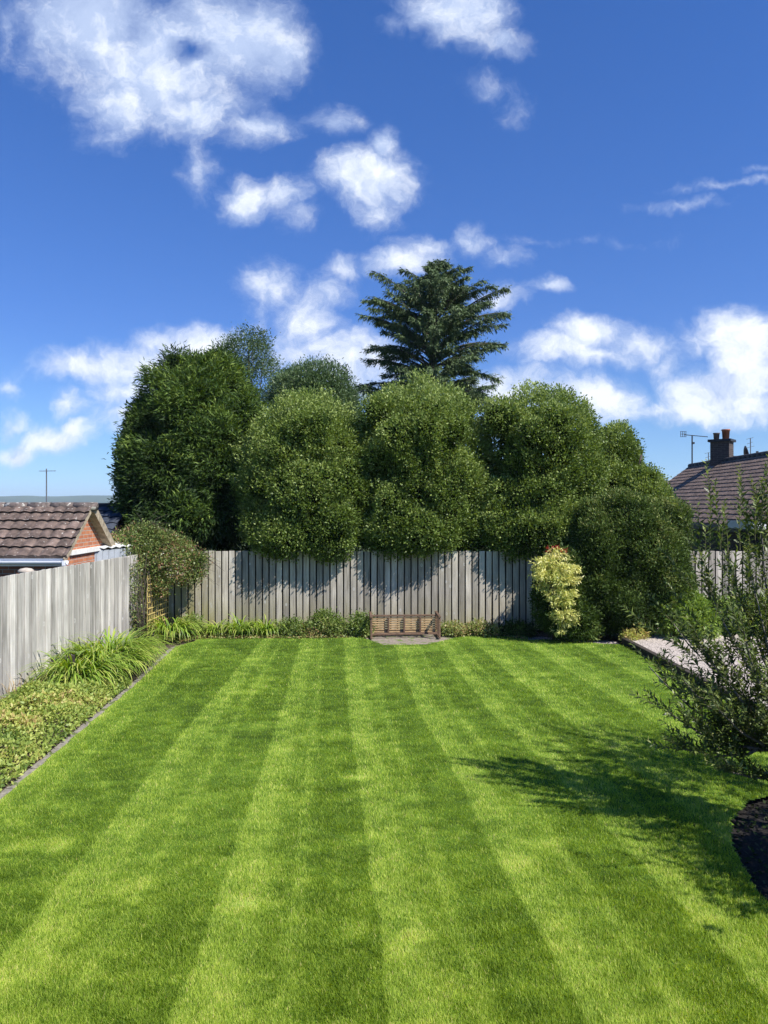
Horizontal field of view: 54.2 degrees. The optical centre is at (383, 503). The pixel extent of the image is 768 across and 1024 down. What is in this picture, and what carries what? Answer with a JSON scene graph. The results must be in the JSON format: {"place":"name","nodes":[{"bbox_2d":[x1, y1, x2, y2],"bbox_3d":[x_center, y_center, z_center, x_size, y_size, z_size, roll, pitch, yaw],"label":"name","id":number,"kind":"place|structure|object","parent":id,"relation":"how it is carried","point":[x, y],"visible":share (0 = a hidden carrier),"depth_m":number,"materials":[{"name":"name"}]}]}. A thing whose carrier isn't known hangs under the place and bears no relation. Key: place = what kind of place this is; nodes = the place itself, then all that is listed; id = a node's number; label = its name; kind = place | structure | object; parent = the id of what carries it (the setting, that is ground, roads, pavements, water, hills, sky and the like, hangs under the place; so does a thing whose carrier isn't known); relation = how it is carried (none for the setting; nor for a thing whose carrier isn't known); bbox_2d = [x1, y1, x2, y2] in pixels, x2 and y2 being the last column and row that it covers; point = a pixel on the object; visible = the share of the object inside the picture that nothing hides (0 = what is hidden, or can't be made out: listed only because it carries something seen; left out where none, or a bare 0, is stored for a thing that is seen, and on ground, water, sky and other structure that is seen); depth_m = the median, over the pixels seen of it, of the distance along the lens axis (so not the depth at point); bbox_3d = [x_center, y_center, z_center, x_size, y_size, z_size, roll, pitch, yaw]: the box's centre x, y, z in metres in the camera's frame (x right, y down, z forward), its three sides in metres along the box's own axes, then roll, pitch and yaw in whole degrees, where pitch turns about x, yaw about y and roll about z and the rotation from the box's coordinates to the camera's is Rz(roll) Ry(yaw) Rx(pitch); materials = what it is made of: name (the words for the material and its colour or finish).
{"place":"outdoors","nodes":[
{"label":"outdoors","id":0,"kind":"place"},
{"bbox_2d":[0,495,115,502],"bbox_3d":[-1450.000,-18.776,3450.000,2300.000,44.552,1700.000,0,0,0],"label":"hills","id":1,"kind":"structure","parent":0,"point":[94,498],"depth_m":2955.34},
{"bbox_2d":[0,646,175,798],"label":"edging path","id":2,"kind":"structure","parent":0,"point":[5,791],"depth_m":9.79,"materials":[{"name":"grey concrete"}]},
{"bbox_2d":[0,636,194,791],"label":"bed soil","id":3,"kind":"structure","parent":0,"point":[134,672],"depth_m":10.77,"materials":[{"name":"brown soil"}]},
{"bbox_2d":[0,665,131,791],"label":"ground cover","id":4,"kind":"object","parent":3,"relation":"on","point":[55,694],"visible":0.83,"depth_m":10.01,"materials":[{"name":"green plant"}]},
{"bbox_2d":[0,673,44,698],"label":"dry grass tuft","id":5,"kind":"object","parent":4,"relation":"on","point":[15,686],"visible":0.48,"depth_m":11.24,"materials":[{"name":"plant"}]},
{"bbox_2d":[0,690,47,700],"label":"fern","id":6,"kind":"object","parent":4,"relation":"on","point":[6,694],"visible":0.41,"depth_m":10.64,"materials":[{"name":"green plant"}]},
{"bbox_2d":[68,655,74,665],"bbox_3d":[-5.109,2.720,12.262,0.090,0.500,0.090,0,0,-6],"label":"post stub","id":7,"kind":"object","parent":4,"relation":"on","point":[73,658],"visible":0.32,"depth_m":12.23,"materials":[{"name":"wood"}]},
{"bbox_2d":[15,645,137,697],"bbox_3d":[-4.901,2.657,12.194,1.927,0.686,2.064,0,0,0],"label":"daylily clump","id":8,"kind":"object","parent":3,"relation":"on","point":[93,670],"visible":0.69,"depth_m":11.80,"materials":[{"name":"green plant"}]},
{"bbox_2d":[0,554,157,698],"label":"board fence","id":9,"kind":"object","parent":3,"relation":"on","point":[43,610],"visible":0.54,"depth_m":12.88,"materials":[{"name":"grey wood"}]},
{"bbox_2d":[36,627,172,682],"bbox_3d":[-4.838,2.623,12.966,2.416,0.754,2.196,0,0,0],"label":"daylily clump","id":10,"kind":"object","parent":3,"relation":"on","point":[86,654],"visible":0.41,"depth_m":12.76,"materials":[{"name":"green plant"}]},
{"bbox_2d":[61,647,93,655],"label":"fern","id":11,"kind":"object","parent":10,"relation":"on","point":[70,651],"visible":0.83,"depth_m":12.57,"materials":[{"name":"green plant"}]},
{"bbox_2d":[62,624,178,668],"bbox_3d":[-4.883,2.642,13.740,2.256,0.716,2.236,0,0,-44],"label":"daylily clump","id":12,"kind":"object","parent":3,"relation":"on","point":[109,646],"visible":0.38,"depth_m":13.59,"materials":[{"name":"green plant"}]},
{"bbox_2d":[129,631,171,663],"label":"daylily clump","id":13,"kind":"object","parent":3,"relation":"on","point":[153,647],"visible":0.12,"depth_m":14.36,"materials":[{"name":"green plant"}]},
{"bbox_2d":[147,574,168,635],"bbox_3d":[-5.096,2.215,16.948,0.030,1.330,1.320,0,0,4],"label":"trellis","id":14,"kind":"object","parent":3,"relation":"on","point":[154,606],"visible":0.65,"depth_m":16.70,"materials":[{"name":"brown wood"}]},
{"bbox_2d":[110,515,223,645],"bbox_3d":[-5.048,1.581,16.844,2.530,2.844,1.702,0,0,-40],"label":"rambling rose","id":15,"kind":"object","parent":3,"relation":"on","point":[183,562],"visible":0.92,"depth_m":16.56,"materials":[{"name":"green plant"}]},
{"bbox_2d":[144,612,208,642],"bbox_3d":[-4.729,2.702,16.657,1.656,0.596,1.761,0,0,-41],"label":"daylily clump","id":16,"kind":"object","parent":3,"relation":"on","point":[174,631],"visible":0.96,"depth_m":16.38,"materials":[{"name":"green plant"}]},
{"bbox_2d":[178,610,206,638],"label":"border plant","id":17,"kind":"object","parent":3,"relation":"on","point":[194,619],"visible":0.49,"depth_m":17.16,"materials":[{"name":"green plant"}]},
{"bbox_2d":[32,545,621,768],"bbox_3d":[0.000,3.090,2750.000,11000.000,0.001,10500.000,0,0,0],"label":"ground","id":18,"kind":"structure","parent":0,"point":[617,638],"depth_m":18.32,"materials":[{"name":"brown soil"}]},
{"bbox_2d":[16,568,33,573],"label":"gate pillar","id":19,"kind":"structure","parent":18,"relation":"on","point":[23,570],"depth_m":12.51,"materials":[{"name":"paint"}]},
{"bbox_2d":[0,502,116,576],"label":"brick garage","id":20,"kind":"structure","parent":18,"relation":"on","point":[36,536],"depth_m":14.21,"materials":[{"name":"tile"}]},
{"bbox_2d":[98,503,131,547],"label":"tiled house","id":21,"kind":"structure","parent":18,"relation":"on","point":[111,519],"depth_m":19.07,"materials":[{"name":"tile"}]},
{"bbox_2d":[46,469,46,501],"bbox_3d":[-8.799,-0.444,19.603,0.420,0.957,0.140,0,0,-9],"label":"tv aerial","id":22,"kind":"object","parent":21,"relation":"attached to","point":[46,485],"visible":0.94,"depth_m":19.59,"materials":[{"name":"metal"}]},
{"bbox_2d":[95,541,142,560],"bbox_3d":[-6.051,1.872,15.593,0.649,2.256,2.538,0,0,18],"label":"lean to","id":23,"kind":"object","parent":18,"relation":"on","point":[100,555],"visible":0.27,"depth_m":15.70,"materials":[{"name":"white plastic"}]},
{"bbox_2d":[106,390,173,524],"bbox_3d":[-6.285,-0.011,19.932,2.063,6.155,2.558,0,0,0],"label":"holly tree","id":24,"kind":"object","parent":18,"relation":"on","point":[125,497],"visible":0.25,"depth_m":19.39,"materials":[{"name":"green plant"}]},
{"bbox_2d":[103,338,269,550],"bbox_3d":[-5.172,-0.772,20.291,4.564,7.690,5.279,0,0,0],"label":"conifer tree","id":25,"kind":"object","parent":18,"relation":"on","point":[201,408],"visible":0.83,"depth_m":18.84,"materials":[{"name":"green plant"}]},
{"bbox_2d":[215,319,291,547],"bbox_3d":[-4.541,-1.637,26.023,2.743,9.411,2.709,0,0,0],"label":"slender tree","id":26,"kind":"object","parent":18,"relation":"on","point":[233,342],"visible":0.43,"depth_m":25.73,"materials":[{"name":"green plant"}]},
{"bbox_2d":[221,381,386,566],"bbox_3d":[-1.884,-0.030,19.204,4.432,6.188,4.756,0,0,0],"label":"hedge tree","id":27,"kind":"object","parent":18,"relation":"on","point":[304,488],"visible":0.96,"depth_m":17.54,"materials":[{"name":"green plant"}]},
{"bbox_2d":[262,354,365,429],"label":"round tree","id":28,"kind":"object","parent":18,"relation":"on","point":[291,376],"visible":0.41,"depth_m":24.12,"materials":[{"name":"green plant"}]},
{"bbox_2d":[348,364,498,630],"bbox_3d":[0.998,-0.210,19.223,4.018,6.578,4.622,0,0,0],"label":"hedge tree","id":29,"kind":"object","parent":18,"relation":"on","point":[432,462],"visible":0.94,"depth_m":17.59,"materials":[{"name":"green plant"}]},
{"bbox_2d":[353,259,513,423],"bbox_3d":[2.043,-3.396,30.049,6.838,12.925,6.330,0,0,0],"label":"spruce tree","id":30,"kind":"object","parent":18,"relation":"on","point":[436,294],"visible":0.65,"depth_m":29.16,"materials":[{"name":"green plant"}]},
{"bbox_2d":[161,551,767,629],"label":"board fence","id":31,"kind":"object","parent":18,"relation":"on","point":[463,586],"visible":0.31,"depth_m":17.74,"materials":[{"name":"grey wood"}]},
{"bbox_2d":[474,378,614,631],"bbox_3d":[3.880,-0.075,19.214,3.770,6.303,4.600,0,0,0],"label":"hedge tree","id":32,"kind":"object","parent":18,"relation":"on","point":[549,471],"visible":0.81,"depth_m":17.64,"materials":[{"name":"green plant"}]},
{"bbox_2d":[599,419,691,550],"bbox_3d":[6.403,0.382,19.665,2.521,5.396,3.808,0,0,-25],"label":"hedge tree","id":33,"kind":"object","parent":18,"relation":"on","point":[631,469],"visible":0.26,"depth_m":19.16,"materials":[{"name":"green plant"}]},
{"bbox_2d":[622,638,767,708],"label":"timber edging","id":34,"kind":"object","parent":18,"relation":"on","point":[644,651],"visible":0.34,"depth_m":13.89,"materials":[{"name":"grey wood"}]},
{"bbox_2d":[667,429,767,550],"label":"bungalow","id":35,"kind":"object","parent":18,"relation":"on","point":[689,485],"visible":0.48,"depth_m":26.65,"materials":[{"name":"brown tile"}]},
{"bbox_2d":[680,431,707,463],"bbox_3d":[14.163,-2.488,34.317,1.253,1.670,0.207,0,0,4],"label":"tv aerial","id":36,"kind":"object","parent":35,"relation":"attached to","point":[692,442],"visible":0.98,"depth_m":34.27,"materials":[{"name":"grey metal"}]},
{"bbox_2d":[743,446,758,454],"bbox_3d":[14.590,-1.992,30.269,0.628,0.715,0.779,0,0,-36],"label":"satellite dish","id":37,"kind":"object","parent":35,"relation":"attached to","point":[745,450],"visible":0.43,"depth_m":30.10,"materials":[{"name":"grey metal"}]},
{"bbox_2d":[728,520,767,550],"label":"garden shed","id":38,"kind":"structure","parent":18,"relation":"on","point":[732,523],"depth_m":19.39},
{"bbox_2d":[0,635,767,1023],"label":"lawn","id":39,"kind":"structure","parent":0,"point":[402,665],"depth_m":7.91,"materials":[{"name":"green plant"}]},
{"bbox_2d":[0,0,767,495],"label":"sky","id":40,"kind":"structure","parent":0,"point":[180,171],"materials":[{"name":"blue"}]},
{"bbox_2d":[192,632,620,643],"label":"back bed soil","id":41,"kind":"structure","parent":0,"point":[604,638],"depth_m":17.17,"materials":[{"name":"brown soil"}]},
{"bbox_2d":[196,619,234,635],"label":"daylily clump","id":42,"kind":"object","parent":41,"relation":"on","point":[215,630],"visible":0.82,"depth_m":17.02,"materials":[{"name":"green plant"}]},
{"bbox_2d":[213,614,266,636],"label":"daylily clump","id":43,"kind":"object","parent":41,"relation":"on","point":[235,630],"visible":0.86,"depth_m":17.01,"materials":[{"name":"green plant"}]},
{"bbox_2d":[240,614,288,638],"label":"daylily clump","id":44,"kind":"object","parent":41,"relation":"on","point":[268,629],"visible":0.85,"depth_m":17.01,"materials":[{"name":"green plant"}]},
{"bbox_2d":[275,614,307,637],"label":"border plant","id":45,"kind":"object","parent":41,"relation":"on","point":[292,625],"visible":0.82,"depth_m":17.04,"materials":[{"name":"green plant"}]},
{"bbox_2d":[291,622,325,637],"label":"border plant","id":46,"kind":"object","parent":41,"relation":"on","point":[313,633],"visible":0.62,"depth_m":16.97,"materials":[{"name":"green plant"}]},
{"bbox_2d":[304,607,352,637],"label":"border plant","id":47,"kind":"object","parent":41,"relation":"on","point":[326,621],"visible":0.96,"depth_m":17.05,"materials":[{"name":"green plant"}]},
{"bbox_2d":[176,630,527,643],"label":"bed weeds","id":48,"kind":"object","parent":41,"relation":"on","point":[230,636],"visible":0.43,"depth_m":16.89,"materials":[{"name":"green plant"}]},
{"bbox_2d":[344,608,378,637],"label":"border plant","id":49,"kind":"object","parent":41,"relation":"on","point":[357,625],"visible":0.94,"depth_m":17.04,"materials":[{"name":"green plant"}]},
{"bbox_2d":[436,619,469,637],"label":"border plant","id":50,"kind":"object","parent":41,"relation":"on","point":[452,629],"visible":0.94,"depth_m":17.04,"materials":[{"name":"green plant"}]},
{"bbox_2d":[460,617,502,636],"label":"border plant","id":51,"kind":"object","parent":41,"relation":"on","point":[484,628],"visible":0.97,"depth_m":17.04,"materials":[{"name":"green plant"}]},
{"bbox_2d":[495,617,544,638],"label":"border plant","id":52,"kind":"object","parent":41,"relation":"on","point":[522,628],"visible":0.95,"depth_m":17.06,"materials":[{"name":"green plant"}]},
{"bbox_2d":[527,543,605,642],"bbox_3d":[3.991,2.007,16.556,1.775,2.336,1.692,0,0,0],"label":"pieris shrub","id":53,"kind":"object","parent":41,"relation":"on","point":[558,616],"visible":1,"depth_m":16.22,"materials":[{"name":"yellow plant"}]},
{"bbox_2d":[525,637,618,643],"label":"bark chips","id":54,"kind":"object","parent":41,"relation":"on","point":[611,642],"visible":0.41,"depth_m":16.52,"materials":[{"name":"brown wood"}]},
{"bbox_2d":[565,483,700,641],"bbox_3d":[5.593,1.301,17.124,3.189,3.574,2.422,0,0,0],"label":"shrub","id":55,"kind":"object","parent":41,"relation":"on","point":[618,578],"visible":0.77,"depth_m":16.51,"materials":[{"name":"green plant"}]},
{"bbox_2d":[364,634,457,644],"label":"bench paving","id":56,"kind":"structure","parent":0,"point":[402,639],"depth_m":16.72,"materials":[{"name":"grey stone"}]},
{"bbox_2d":[369,611,440,638],"bbox_3d":[0.461,2.737,16.967,1.580,0.527,0.695,0,0,-3],"label":"garden bench","id":57,"kind":"object","parent":56,"relation":"on","point":[436,619],"visible":0.98,"depth_m":17.00,"materials":[{"name":"brown wood"}]},
{"bbox_2d":[617,628,767,705],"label":"gravel yard","id":58,"kind":"structure","parent":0,"point":[666,646],"depth_m":14.97,"materials":[{"name":"grey gravel"}]},
{"bbox_2d":[619,623,650,642],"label":"edging plant","id":59,"kind":"object","parent":58,"relation":"on","point":[637,636],"visible":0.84,"depth_m":16.18,"materials":[{"name":"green plant"}]},
{"bbox_2d":[644,583,724,639],"bbox_3d":[6.626,2.369,16.578,1.852,1.512,1.488,0,0,0],"label":"laurel shrub","id":60,"kind":"object","parent":58,"relation":"on","point":[698,599],"visible":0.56,"depth_m":16.23,"materials":[{"name":"green plant"}]},
{"bbox_2d":[698,589,767,634],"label":"border shrub","id":61,"kind":"object","parent":58,"relation":"on","point":[729,611],"visible":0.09,"depth_m":16.83,"materials":[{"name":"green plant"}]},
{"bbox_2d":[730,796,767,900],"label":"bed soil","id":62,"kind":"structure","parent":0,"point":[750,837],"depth_m":6.87,"materials":[{"name":"black soil"}]},
{"bbox_2d":[620,454,767,781],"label":"narrow leaf tree","id":63,"kind":"object","parent":62,"relation":"on","point":[748,729],"visible":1,"depth_m":6.99,"materials":[{"name":"green plant"}]},
{"bbox_2d":[733,800,767,897],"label":"fallen leaves","id":64,"kind":"object","parent":62,"relation":"on","point":[740,846],"visible":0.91,"depth_m":6.77,"materials":[{"name":"plant"}]}
]}

